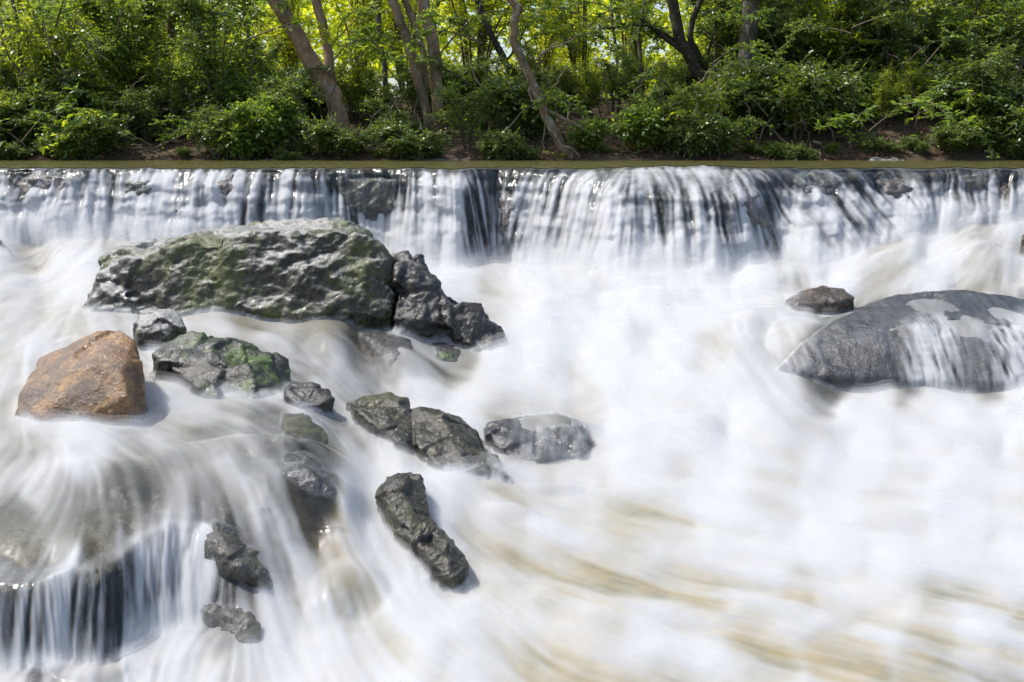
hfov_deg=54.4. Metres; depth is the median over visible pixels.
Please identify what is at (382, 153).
shrub
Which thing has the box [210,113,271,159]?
shrub
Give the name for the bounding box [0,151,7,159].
shrub
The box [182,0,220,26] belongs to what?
leafy bough
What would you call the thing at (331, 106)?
bare twig
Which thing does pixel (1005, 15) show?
leafy shrub
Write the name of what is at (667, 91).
shrub
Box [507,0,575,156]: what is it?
crooked tree
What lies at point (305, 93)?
leafy bough
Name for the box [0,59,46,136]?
leafy shrub
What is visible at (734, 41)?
leafy shrub
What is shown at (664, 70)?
leafy shrub
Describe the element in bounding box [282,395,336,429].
water veil
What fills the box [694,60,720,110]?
bare twig
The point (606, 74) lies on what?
shrub
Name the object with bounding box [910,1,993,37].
thin tree
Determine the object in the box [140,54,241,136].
leafy shrub
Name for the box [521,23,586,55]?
leafy bough
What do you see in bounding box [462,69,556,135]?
shrub
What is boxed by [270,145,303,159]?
shrub
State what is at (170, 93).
bare twig
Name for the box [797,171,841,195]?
weir rock
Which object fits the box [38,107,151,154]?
leafy bough
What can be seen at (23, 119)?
shrub
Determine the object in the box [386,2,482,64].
leafy bough
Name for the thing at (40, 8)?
leafy bough
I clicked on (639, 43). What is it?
thin tree
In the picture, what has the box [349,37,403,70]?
leafy bough
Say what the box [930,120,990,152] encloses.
shrub
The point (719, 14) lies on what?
leafy bough
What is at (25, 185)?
weir rock
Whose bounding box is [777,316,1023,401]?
water veil
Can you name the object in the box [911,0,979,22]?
sapling
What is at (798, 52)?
leafy shrub
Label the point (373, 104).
shrub
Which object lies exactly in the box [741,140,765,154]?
shrub
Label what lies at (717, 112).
shrub
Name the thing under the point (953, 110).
leafy shrub
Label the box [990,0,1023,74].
leafy shrub
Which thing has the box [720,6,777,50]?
leafy bough
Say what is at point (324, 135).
shrub
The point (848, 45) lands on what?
leafy shrub
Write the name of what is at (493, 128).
shrub
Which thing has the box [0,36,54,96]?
leafy shrub
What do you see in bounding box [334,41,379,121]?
leafy shrub
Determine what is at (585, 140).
shrub
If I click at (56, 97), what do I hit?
leafy bough
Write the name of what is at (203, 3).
sapling
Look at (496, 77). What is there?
leafy shrub
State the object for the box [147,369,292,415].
water veil
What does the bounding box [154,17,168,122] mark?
bare twig
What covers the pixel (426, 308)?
jagged rock
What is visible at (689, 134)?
shrub
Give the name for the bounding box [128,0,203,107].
mossy tree
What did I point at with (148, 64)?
leafy shrub
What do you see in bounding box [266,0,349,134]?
forked tree
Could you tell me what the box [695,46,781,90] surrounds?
shrub
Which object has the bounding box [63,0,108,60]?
vine
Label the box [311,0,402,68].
sapling
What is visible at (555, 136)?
vine
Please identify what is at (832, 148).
shrub
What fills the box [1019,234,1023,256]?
edge rock
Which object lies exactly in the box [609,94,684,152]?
shrub
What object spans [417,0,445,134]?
lichen trunk tree
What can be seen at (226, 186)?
weir rock
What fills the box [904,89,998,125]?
leafy bough
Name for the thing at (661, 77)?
bare twig
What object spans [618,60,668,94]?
leafy bough
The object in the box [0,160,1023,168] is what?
pool
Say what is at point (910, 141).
shrub
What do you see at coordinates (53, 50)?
vine
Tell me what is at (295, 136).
shrub
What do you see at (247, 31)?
background tree
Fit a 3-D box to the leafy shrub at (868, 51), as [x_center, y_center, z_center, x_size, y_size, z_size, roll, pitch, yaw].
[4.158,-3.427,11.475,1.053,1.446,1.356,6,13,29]
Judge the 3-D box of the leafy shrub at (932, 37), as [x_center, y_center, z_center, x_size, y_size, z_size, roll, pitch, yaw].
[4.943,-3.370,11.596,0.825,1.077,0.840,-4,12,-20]
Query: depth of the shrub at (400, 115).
10.77 m
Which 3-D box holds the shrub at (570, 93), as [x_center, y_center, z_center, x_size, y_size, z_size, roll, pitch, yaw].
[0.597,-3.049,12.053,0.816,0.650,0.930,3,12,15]
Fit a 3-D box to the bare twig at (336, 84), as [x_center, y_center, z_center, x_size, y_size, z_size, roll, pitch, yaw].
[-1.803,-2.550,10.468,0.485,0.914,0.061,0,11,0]
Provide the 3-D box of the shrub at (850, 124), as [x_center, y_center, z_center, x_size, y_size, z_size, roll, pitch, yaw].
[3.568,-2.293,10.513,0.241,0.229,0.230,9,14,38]
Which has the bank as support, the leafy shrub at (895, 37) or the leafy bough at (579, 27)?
the leafy shrub at (895, 37)
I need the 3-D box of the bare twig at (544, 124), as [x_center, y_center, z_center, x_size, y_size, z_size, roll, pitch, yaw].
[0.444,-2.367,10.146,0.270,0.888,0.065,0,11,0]
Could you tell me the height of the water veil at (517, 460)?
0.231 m
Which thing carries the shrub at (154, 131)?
on the bank
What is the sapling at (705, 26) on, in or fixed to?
on the bank
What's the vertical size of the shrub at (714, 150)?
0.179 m
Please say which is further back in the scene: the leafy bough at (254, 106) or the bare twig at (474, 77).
the bare twig at (474, 77)
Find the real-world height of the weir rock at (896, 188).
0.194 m
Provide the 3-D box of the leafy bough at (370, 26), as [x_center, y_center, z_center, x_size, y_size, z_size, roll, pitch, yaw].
[-1.662,-3.324,11.310,0.672,0.448,0.944,-5,-19,40]
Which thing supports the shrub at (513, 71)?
on the bank
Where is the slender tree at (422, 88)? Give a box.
[387,0,435,139]
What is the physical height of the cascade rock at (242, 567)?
0.243 m
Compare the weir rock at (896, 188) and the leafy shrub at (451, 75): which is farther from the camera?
the leafy shrub at (451, 75)
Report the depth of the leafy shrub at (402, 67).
11.29 m
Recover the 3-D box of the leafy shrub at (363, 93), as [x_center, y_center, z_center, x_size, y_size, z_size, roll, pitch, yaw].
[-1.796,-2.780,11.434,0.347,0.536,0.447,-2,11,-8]
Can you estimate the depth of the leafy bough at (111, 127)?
9.78 m
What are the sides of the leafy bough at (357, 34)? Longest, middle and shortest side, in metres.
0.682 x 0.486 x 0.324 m
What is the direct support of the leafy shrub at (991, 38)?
on the bank
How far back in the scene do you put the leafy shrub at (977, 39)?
10.81 m
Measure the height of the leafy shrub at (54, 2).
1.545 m
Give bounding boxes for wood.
[0,0,988,98]
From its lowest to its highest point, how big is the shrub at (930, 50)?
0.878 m
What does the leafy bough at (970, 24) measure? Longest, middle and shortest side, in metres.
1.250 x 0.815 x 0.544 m
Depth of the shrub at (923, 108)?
10.52 m
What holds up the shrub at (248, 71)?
on the bank
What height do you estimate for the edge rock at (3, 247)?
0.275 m
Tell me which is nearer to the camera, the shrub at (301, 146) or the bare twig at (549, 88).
the shrub at (301, 146)
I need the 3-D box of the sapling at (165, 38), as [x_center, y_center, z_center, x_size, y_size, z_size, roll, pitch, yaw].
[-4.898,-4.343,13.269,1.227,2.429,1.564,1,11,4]
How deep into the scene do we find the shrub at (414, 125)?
10.44 m
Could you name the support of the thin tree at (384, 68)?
on the bank
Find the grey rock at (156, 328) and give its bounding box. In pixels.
[133,308,186,348]
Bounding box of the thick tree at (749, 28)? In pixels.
[737,0,758,125]
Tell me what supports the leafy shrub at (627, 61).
on the bank
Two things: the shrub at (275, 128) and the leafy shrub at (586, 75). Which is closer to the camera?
the shrub at (275, 128)
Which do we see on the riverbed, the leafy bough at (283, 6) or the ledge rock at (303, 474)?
the ledge rock at (303, 474)
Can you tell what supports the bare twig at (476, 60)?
on the bank
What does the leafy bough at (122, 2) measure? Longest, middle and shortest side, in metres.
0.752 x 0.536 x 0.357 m
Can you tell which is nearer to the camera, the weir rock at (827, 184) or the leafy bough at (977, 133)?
the weir rock at (827, 184)
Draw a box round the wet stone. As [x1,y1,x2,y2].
[283,382,334,414]
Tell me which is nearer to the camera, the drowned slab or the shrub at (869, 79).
the drowned slab
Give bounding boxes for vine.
[1,29,37,45]
[38,0,65,119]
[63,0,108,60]
[528,86,595,135]
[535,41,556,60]
[544,108,579,157]
[759,103,786,142]
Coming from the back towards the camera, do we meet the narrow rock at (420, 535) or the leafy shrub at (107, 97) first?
the leafy shrub at (107, 97)
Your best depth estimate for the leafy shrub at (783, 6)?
11.34 m
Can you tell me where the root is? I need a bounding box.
[596,135,648,152]
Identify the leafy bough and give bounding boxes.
[0,120,26,146]
[21,82,117,141]
[26,85,84,118]
[31,0,63,31]
[35,0,100,45]
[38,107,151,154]
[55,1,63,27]
[66,0,139,13]
[91,114,133,147]
[115,0,151,30]
[148,113,221,154]
[152,120,258,150]
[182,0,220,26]
[209,101,298,143]
[212,0,309,15]
[236,92,294,122]
[246,16,353,56]
[252,75,322,106]
[279,62,331,103]
[320,21,398,81]
[334,28,403,67]
[335,4,386,38]
[337,22,399,55]
[338,0,409,37]
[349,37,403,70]
[351,32,408,68]
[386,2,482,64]
[388,51,468,84]
[426,0,474,19]
[440,0,550,52]
[503,87,592,131]
[509,0,590,31]
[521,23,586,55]
[538,13,606,67]
[550,0,620,25]
[558,21,623,55]
[578,0,656,39]
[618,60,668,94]
[631,109,675,146]
[655,81,723,122]
[661,87,734,122]
[665,106,696,121]
[697,0,751,40]
[704,75,768,116]
[709,101,760,138]
[710,39,782,68]
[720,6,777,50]
[726,115,785,142]
[754,71,829,119]
[775,14,850,53]
[787,109,857,146]
[814,101,879,142]
[831,29,908,64]
[851,8,928,34]
[869,75,976,131]
[882,85,947,123]
[902,13,992,64]
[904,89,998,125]
[919,0,1023,71]
[921,3,983,45]
[931,125,1006,158]
[967,4,1023,55]
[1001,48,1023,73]
[1005,0,1023,10]
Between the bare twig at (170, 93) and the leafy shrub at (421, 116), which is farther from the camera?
the leafy shrub at (421, 116)
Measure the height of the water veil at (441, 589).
0.362 m
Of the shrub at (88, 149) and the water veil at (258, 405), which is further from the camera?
the shrub at (88, 149)
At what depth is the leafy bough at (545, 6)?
11.29 m
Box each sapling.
[0,0,87,77]
[36,0,93,61]
[86,3,133,62]
[115,0,187,79]
[175,0,243,66]
[249,0,319,74]
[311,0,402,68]
[336,0,445,97]
[431,0,549,71]
[518,0,587,74]
[532,0,628,98]
[591,0,669,97]
[683,0,741,65]
[827,0,918,59]
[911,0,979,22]
[920,0,1014,31]
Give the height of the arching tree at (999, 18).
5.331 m
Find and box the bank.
[0,94,1023,169]
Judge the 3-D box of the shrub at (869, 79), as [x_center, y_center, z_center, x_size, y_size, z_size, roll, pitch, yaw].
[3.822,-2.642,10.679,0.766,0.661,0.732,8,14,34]
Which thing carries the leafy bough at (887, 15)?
attached to the leafy shrub at (895, 37)
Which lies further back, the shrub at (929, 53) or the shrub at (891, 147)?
the shrub at (929, 53)
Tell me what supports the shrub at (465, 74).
on the bank
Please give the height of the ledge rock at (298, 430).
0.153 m
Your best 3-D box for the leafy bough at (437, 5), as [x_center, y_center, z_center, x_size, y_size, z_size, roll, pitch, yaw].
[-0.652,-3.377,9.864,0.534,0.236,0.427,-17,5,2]
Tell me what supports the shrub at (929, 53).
on the bank
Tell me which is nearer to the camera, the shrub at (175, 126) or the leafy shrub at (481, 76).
the shrub at (175, 126)
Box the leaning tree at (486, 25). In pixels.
[436,0,549,76]
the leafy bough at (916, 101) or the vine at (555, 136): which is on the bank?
the leafy bough at (916, 101)
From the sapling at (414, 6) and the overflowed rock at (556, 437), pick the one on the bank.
the sapling at (414, 6)
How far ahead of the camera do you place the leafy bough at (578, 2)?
10.84 m
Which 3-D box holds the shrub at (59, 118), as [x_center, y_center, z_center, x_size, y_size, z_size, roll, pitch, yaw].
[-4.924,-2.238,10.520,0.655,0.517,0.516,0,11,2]
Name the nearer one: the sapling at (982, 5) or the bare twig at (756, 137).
the bare twig at (756, 137)
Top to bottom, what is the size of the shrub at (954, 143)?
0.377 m
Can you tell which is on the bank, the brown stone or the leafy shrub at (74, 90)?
the leafy shrub at (74, 90)
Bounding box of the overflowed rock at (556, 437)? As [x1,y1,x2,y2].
[483,413,593,463]
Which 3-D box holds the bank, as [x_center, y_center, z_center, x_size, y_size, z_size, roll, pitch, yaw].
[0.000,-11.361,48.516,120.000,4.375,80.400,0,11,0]
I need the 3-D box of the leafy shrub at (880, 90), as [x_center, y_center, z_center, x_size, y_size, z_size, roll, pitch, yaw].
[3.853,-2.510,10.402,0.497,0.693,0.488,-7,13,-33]
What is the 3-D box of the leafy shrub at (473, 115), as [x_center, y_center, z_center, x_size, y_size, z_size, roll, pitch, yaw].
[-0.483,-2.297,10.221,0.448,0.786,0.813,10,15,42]
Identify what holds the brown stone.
on the riverbed
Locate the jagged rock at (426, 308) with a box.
[390,250,505,350]
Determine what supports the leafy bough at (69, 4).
attached to the leafy shrub at (96, 22)
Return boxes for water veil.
[0,242,13,257]
[14,402,148,444]
[79,297,394,337]
[137,348,155,350]
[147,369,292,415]
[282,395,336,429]
[343,407,513,484]
[375,508,468,592]
[392,322,506,365]
[502,452,589,464]
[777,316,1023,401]
[784,294,853,327]
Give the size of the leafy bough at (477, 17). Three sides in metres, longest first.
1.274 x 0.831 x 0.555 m
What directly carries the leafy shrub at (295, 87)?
on the bank
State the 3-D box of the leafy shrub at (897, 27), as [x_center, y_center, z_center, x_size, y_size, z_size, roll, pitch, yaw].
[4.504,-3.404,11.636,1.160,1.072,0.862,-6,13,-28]
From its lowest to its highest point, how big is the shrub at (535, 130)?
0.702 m
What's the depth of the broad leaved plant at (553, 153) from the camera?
10.03 m
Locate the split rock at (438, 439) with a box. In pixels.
[346,392,508,479]
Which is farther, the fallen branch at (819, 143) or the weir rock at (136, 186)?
the fallen branch at (819, 143)
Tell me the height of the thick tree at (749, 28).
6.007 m
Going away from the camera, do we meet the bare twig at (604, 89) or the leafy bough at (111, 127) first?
the leafy bough at (111, 127)
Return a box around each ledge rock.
[274,452,341,520]
[281,411,329,456]
[357,329,414,375]
[429,342,461,370]
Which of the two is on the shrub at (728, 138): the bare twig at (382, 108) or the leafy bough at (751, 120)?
the leafy bough at (751, 120)
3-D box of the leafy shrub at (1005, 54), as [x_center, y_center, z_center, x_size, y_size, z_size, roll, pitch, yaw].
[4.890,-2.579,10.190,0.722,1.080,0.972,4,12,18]
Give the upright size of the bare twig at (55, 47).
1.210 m
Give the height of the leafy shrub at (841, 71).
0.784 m
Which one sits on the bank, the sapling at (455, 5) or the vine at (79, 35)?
the sapling at (455, 5)
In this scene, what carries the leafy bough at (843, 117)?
on the shrub at (871, 146)
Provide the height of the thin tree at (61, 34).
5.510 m
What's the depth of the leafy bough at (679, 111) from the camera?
9.82 m
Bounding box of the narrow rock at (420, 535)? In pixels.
[375,472,469,589]
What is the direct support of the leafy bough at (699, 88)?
attached to the shrub at (641, 131)
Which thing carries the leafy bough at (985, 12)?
attached to the leafy shrub at (935, 15)
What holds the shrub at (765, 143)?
on the bank
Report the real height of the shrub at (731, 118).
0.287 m
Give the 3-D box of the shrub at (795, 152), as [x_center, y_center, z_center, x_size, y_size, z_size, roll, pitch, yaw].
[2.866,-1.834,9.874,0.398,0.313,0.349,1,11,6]
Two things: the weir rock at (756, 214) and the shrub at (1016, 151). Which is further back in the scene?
the shrub at (1016, 151)
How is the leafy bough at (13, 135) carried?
on the bank
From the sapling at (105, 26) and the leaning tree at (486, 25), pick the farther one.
the sapling at (105, 26)
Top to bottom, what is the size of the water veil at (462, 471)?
0.336 m
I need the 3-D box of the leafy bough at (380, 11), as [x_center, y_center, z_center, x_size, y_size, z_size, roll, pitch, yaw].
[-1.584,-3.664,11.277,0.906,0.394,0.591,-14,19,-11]
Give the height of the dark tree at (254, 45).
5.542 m
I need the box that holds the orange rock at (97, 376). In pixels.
[15,330,147,423]
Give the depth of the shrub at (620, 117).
10.46 m
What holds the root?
on the bank
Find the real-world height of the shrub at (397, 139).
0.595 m
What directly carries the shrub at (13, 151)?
on the bank
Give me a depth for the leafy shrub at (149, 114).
10.39 m
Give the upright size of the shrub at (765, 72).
1.130 m
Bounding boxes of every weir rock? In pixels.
[12,173,65,195]
[124,180,151,195]
[218,174,244,208]
[338,177,396,220]
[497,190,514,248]
[724,180,770,234]
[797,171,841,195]
[876,178,912,198]
[960,175,998,195]
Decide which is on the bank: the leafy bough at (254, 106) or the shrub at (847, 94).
the shrub at (847, 94)
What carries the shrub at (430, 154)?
on the bank
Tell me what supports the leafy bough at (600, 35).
attached to the gnarled tree at (689, 51)
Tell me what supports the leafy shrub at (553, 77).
on the bank
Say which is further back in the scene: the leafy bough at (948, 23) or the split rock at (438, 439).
the leafy bough at (948, 23)
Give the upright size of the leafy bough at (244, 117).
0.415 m
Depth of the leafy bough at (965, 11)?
10.39 m
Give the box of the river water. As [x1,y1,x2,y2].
[0,165,1023,681]
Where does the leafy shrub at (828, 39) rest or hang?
on the bank
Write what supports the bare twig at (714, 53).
on the bank
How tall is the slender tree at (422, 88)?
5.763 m
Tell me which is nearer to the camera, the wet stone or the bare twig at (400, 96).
the wet stone
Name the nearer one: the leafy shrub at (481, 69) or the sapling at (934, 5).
the leafy shrub at (481, 69)
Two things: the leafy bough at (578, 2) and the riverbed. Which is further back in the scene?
the leafy bough at (578, 2)
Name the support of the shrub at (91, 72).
on the bank
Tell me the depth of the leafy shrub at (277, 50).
11.89 m
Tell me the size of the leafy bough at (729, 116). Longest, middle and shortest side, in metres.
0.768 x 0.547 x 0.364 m
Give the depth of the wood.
19.05 m
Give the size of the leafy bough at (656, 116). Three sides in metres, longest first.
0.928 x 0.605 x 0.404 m
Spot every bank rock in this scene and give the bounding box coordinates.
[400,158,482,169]
[869,157,897,168]
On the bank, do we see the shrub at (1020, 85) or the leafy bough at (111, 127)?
the shrub at (1020, 85)
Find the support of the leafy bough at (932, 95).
attached to the leafy bough at (916, 101)
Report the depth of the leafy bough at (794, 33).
10.21 m
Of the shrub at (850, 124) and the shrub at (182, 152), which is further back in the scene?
the shrub at (850, 124)
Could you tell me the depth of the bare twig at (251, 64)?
10.51 m
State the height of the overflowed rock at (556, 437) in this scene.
0.216 m
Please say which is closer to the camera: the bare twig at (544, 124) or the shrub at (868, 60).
the bare twig at (544, 124)
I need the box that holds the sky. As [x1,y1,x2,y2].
[3,0,939,96]
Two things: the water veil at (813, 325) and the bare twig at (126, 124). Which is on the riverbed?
the water veil at (813, 325)
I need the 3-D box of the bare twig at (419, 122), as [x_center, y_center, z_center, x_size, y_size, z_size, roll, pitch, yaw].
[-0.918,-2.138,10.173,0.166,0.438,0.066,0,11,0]
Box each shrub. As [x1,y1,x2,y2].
[0,0,93,67]
[0,0,98,108]
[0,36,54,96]
[0,58,20,99]
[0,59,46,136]
[0,87,23,147]
[0,89,82,146]
[0,141,38,159]
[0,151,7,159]
[3,122,18,140]
[9,54,125,126]
[17,108,63,137]
[31,135,54,156]
[34,113,95,159]
[38,68,108,119]
[55,0,185,115]
[66,110,135,158]
[70,133,109,158]
[72,46,149,117]
[72,60,125,113]
[76,0,176,110]
[89,91,138,140]
[113,83,162,141]
[122,123,138,135]
[124,54,232,118]
[124,112,169,136]
[127,32,219,120]
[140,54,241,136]
[146,122,178,142]
[155,0,284,108]
[171,117,191,135]
[172,146,193,157]
[179,100,249,159]
[190,79,239,119]
[206,66,296,111]
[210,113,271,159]
[227,90,308,158]
[229,34,298,76]
[236,62,312,110]
[236,66,287,107]
[248,68,311,148]
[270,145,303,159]
[281,63,350,123]
[289,111,313,140]
[289,139,312,154]
[297,112,377,159]
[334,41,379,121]
[343,78,369,117]
[349,63,391,103]
[349,142,365,152]
[350,86,409,123]
[361,62,381,97]
[364,112,454,159]
[373,148,386,156]
[375,107,411,125]
[384,57,445,121]
[393,68,446,120]
[400,117,426,138]
[417,144,446,158]
[424,78,496,149]
[427,57,462,112]
[442,58,491,110]
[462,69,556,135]
[463,60,492,104]
[470,50,509,89]
[471,126,528,159]
[475,120,492,132]
[478,71,527,134]
[481,72,519,85]
[491,124,508,133]
[496,37,552,85]
[498,63,546,84]
[505,86,572,138]
[510,139,543,159]
[534,58,574,112]
[540,61,590,100]
[556,54,612,117]
[564,113,612,152]
[568,84,599,118]
[574,65,615,99]
[594,143,611,152]
[595,50,649,112]
[602,65,646,99]
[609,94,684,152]
[611,30,670,101]
[611,111,628,138]
[624,83,663,107]
[643,73,713,117]
[647,56,693,86]
[648,54,685,88]
[653,105,727,159]
[667,53,715,95]
[668,76,727,117]
[679,0,800,65]
[682,51,723,79]
[686,103,736,129]
[691,55,752,120]
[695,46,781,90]
[698,0,834,65]
[702,4,797,66]
[702,117,744,156]
[706,146,721,155]
[711,60,796,134]
[712,49,834,134]
[717,116,747,131]
[719,0,823,71]
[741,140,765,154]
[754,60,850,140]
[763,139,785,152]
[764,140,786,158]
[777,65,836,142]
[780,141,820,159]
[781,0,871,76]
[784,61,870,137]
[796,56,859,121]
[822,0,917,71]
[822,0,956,83]
[822,46,890,77]
[824,140,841,155]
[833,24,864,59]
[839,113,862,130]
[840,65,899,115]
[854,133,885,151]
[855,5,919,59]
[856,68,911,129]
[875,55,935,120]
[883,139,907,153]
[886,79,923,113]
[887,97,915,119]
[896,36,948,81]
[896,135,919,148]
[899,0,1014,55]
[899,43,1023,119]
[906,16,963,45]
[910,92,941,113]
[911,0,1023,63]
[911,140,930,154]
[920,42,966,71]
[921,74,976,125]
[924,59,1023,120]
[928,122,982,157]
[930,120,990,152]
[946,22,1023,66]
[952,35,1020,115]
[953,109,1006,152]
[974,16,1023,84]
[978,0,1023,46]
[983,91,1023,155]
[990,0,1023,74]
[993,132,1023,159]
[1006,75,1023,113]
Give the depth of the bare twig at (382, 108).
10.72 m
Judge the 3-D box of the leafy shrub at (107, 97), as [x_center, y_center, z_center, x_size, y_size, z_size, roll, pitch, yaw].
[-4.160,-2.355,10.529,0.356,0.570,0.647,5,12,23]
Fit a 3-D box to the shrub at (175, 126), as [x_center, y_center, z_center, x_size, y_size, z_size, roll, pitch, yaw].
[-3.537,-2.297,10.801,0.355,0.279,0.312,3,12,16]
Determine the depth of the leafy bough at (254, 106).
9.69 m
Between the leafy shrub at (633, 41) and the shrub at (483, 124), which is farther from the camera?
the leafy shrub at (633, 41)
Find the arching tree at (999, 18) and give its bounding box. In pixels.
[973,0,1023,83]
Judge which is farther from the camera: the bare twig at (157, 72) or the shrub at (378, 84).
the shrub at (378, 84)
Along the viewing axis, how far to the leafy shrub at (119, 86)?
10.79 m
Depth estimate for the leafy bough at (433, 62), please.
10.64 m
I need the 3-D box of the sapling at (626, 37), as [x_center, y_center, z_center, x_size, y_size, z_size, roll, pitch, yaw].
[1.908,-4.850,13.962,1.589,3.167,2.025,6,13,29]
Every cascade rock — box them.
[200,598,261,648]
[204,521,279,596]
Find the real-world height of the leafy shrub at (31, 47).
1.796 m
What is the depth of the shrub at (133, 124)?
10.61 m
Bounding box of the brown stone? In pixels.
[785,285,853,313]
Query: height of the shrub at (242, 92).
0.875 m
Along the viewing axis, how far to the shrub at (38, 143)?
9.95 m
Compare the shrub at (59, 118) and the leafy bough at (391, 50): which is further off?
the leafy bough at (391, 50)
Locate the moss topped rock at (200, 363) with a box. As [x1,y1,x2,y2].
[150,331,290,395]
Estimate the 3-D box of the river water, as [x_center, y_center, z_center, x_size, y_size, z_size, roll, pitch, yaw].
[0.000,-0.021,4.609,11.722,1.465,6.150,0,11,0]
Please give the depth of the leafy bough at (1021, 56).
10.32 m
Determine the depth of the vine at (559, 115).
9.89 m
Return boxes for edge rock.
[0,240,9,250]
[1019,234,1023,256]
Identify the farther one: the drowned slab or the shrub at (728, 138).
the shrub at (728, 138)
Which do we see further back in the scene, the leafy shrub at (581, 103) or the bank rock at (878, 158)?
the leafy shrub at (581, 103)
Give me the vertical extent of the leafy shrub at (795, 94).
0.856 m
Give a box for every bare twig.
[46,28,56,90]
[112,74,147,117]
[123,105,128,142]
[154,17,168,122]
[155,64,173,117]
[250,47,259,83]
[311,88,339,135]
[326,54,361,121]
[368,95,404,126]
[384,77,431,119]
[413,37,438,119]
[414,110,429,141]
[451,34,490,133]
[456,43,490,79]
[528,54,558,127]
[542,64,568,149]
[598,60,617,117]
[660,52,679,104]
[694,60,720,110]
[713,28,715,83]
[713,41,758,145]
[716,76,724,127]
[788,105,811,146]
[808,65,834,140]
[887,50,919,129]
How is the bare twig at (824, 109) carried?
on the bank
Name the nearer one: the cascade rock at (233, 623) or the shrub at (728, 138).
the cascade rock at (233, 623)
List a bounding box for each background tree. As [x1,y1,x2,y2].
[242,4,250,72]
[582,1,586,67]
[610,0,618,70]
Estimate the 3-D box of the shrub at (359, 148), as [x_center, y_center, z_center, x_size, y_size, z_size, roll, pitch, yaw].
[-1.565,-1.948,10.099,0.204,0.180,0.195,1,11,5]
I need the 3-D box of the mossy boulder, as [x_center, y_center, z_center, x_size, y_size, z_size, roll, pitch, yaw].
[-1.410,-0.351,5.335,1.694,0.620,1.254,0,11,0]
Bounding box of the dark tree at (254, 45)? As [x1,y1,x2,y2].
[158,0,280,67]
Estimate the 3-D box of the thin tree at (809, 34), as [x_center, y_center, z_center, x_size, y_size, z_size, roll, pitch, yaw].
[3.686,-5.403,11.363,2.672,5.618,2.505,0,11,0]
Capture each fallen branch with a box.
[259,158,310,159]
[812,140,824,147]
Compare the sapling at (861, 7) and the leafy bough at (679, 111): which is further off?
the sapling at (861, 7)
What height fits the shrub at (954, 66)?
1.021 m
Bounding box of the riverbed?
[0,168,1023,681]
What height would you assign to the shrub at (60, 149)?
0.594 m
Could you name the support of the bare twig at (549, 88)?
on the bank
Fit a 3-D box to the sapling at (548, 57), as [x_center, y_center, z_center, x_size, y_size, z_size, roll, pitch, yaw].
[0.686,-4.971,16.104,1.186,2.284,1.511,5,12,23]
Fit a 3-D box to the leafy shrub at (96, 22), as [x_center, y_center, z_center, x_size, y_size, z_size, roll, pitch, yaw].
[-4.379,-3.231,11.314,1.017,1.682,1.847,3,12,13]
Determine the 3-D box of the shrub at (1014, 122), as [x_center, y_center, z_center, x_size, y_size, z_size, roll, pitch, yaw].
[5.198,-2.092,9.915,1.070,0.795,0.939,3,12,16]
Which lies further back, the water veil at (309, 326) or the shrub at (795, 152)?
the shrub at (795, 152)
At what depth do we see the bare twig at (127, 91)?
10.32 m
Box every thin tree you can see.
[0,0,96,106]
[374,0,389,98]
[637,0,646,102]
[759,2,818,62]
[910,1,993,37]
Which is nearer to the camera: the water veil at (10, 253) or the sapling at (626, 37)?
the water veil at (10, 253)
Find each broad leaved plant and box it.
[0,135,32,148]
[113,138,142,147]
[543,150,565,157]
[835,131,877,141]
[906,133,934,140]
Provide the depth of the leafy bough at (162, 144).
10.07 m
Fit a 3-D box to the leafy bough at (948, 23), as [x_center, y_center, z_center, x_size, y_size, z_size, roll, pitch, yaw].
[4.467,-3.086,10.274,0.904,0.435,0.634,-18,34,-22]
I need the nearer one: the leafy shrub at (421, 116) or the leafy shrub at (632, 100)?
the leafy shrub at (632, 100)
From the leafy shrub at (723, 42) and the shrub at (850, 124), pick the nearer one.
the shrub at (850, 124)
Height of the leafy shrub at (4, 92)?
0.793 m
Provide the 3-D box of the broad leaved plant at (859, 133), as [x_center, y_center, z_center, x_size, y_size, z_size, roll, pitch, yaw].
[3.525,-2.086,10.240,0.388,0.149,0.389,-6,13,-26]
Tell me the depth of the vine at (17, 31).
10.18 m
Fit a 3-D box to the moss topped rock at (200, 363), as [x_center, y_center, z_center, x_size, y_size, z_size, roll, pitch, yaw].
[-1.104,0.145,3.877,0.612,0.336,0.450,8,14,36]
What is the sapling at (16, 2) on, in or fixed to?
on the bank
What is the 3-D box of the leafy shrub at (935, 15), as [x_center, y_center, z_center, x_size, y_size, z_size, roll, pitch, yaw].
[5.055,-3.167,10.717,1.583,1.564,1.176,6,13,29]
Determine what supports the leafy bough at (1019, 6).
attached to the leafy shrub at (935, 15)
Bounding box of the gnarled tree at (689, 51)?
[579,0,739,91]
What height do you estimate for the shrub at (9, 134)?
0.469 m
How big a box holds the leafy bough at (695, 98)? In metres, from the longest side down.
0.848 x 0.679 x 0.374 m
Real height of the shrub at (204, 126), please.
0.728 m
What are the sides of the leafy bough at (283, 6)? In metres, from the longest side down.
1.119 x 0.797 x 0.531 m
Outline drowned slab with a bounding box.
[779,290,1023,392]
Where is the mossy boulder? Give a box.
[82,217,395,333]
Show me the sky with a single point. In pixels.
(391, 80)
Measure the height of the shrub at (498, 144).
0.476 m
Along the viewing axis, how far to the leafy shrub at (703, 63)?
11.58 m

